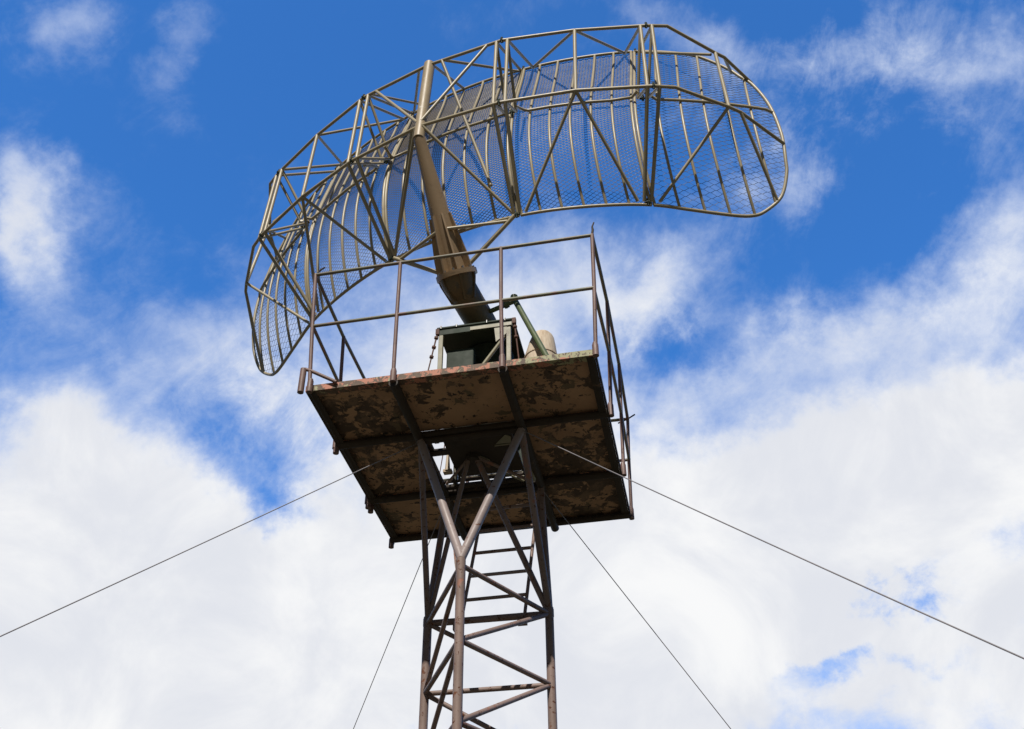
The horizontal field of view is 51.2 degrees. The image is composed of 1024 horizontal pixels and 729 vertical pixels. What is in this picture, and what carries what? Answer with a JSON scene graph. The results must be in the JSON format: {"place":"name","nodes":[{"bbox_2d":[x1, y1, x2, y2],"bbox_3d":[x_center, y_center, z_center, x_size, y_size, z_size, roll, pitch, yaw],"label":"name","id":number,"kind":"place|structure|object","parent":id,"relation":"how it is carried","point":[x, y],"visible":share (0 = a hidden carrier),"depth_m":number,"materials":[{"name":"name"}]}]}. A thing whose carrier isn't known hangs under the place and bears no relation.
{"place":"outdoors","nodes":[
{"label":"outdoors","id":0,"kind":"place"},
{"bbox_2d":[0,0,1023,728],"label":"sky","id":1,"kind":"structure","parent":0,"point":[832,376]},
{"label":"ground","id":2,"kind":"structure","parent":0,"visible":0},
{"bbox_2d":[417,427,556,728],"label":"lattice tower","id":3,"kind":"structure","parent":2,"relation":"on","point":[455,653],"depth_m":7.74,"materials":[{"name":"grey metal"}]},
{"bbox_2d":[0,443,417,636],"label":"guy wire","id":4,"kind":"object","parent":3,"relation":"attached to","point":[196,545],"visible":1,"depth_m":6.46,"materials":[{"name":"metal"}]},
{"bbox_2d":[353,513,440,728],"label":"guy wire","id":5,"kind":"object","parent":3,"relation":"attached to","point":[395,624],"visible":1,"depth_m":8.91,"materials":[{"name":"metal"}]},
{"bbox_2d":[297,222,634,548],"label":"work platform","id":6,"kind":"structure","parent":3,"relation":"on","point":[559,400],"depth_m":8.18,"materials":[{"name":"brown paint"}]},
{"bbox_2d":[427,317,535,490],"bbox_3d":[-0.218,0.342,8.799,0.982,1.251,0.812,-7,-39,8],"label":"antenna pedestal","id":7,"kind":"object","parent":6,"relation":"on","point":[470,344],"visible":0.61,"depth_m":8.78,"materials":[{"name":"grey paint"}]},
{"bbox_2d":[244,22,788,375],"bbox_3d":[-0.479,-1.623,9.872,5.710,3.231,1.656,-16,-41,19],"label":"radar antenna","id":8,"kind":"object","parent":7,"relation":"on","point":[456,279],"visible":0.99,"depth_m":9.66,"materials":[{"name":"grey metal"}]},
{"bbox_2d":[489,294,548,355],"bbox_3d":[0.161,-0.124,8.665,0.162,1.526,0.883,32,-48,-34],"label":"support strut","id":9,"kind":"object","parent":6,"relation":"on","point":[530,328],"visible":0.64,"depth_m":8.92,"materials":[{"name":"green paint"}]},
{"bbox_2d":[524,330,556,357],"bbox_3d":[0.242,0.148,8.637,0.291,1.042,0.291,-7,-39,8],"label":"canister","id":10,"kind":"object","parent":6,"relation":"on","point":[546,337],"visible":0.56,"depth_m":8.75,"materials":[{"name":"beige metal"}]},
{"bbox_2d":[453,488,539,630],"bbox_3d":[-0.099,1.479,8.275,0.657,1.255,0.202,-7,-39,8],"label":"access ladder","id":11,"kind":"object","parent":3,"relation":"attached to","point":[470,575],"visible":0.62,"depth_m":8.25,"materials":[{"name":"grey metal"}]},
{"bbox_2d":[544,492,730,728],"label":"guy wire","id":12,"kind":"object","parent":3,"relation":"attached to","point":[638,611],"visible":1,"depth_m":8.59,"materials":[{"name":"metal"}]},
{"bbox_2d":[523,430,1023,658],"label":"guy wire","id":13,"kind":"object","parent":3,"relation":"attached to","point":[801,558],"visible":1,"depth_m":5.11,"materials":[{"name":"metal"}]}
]}

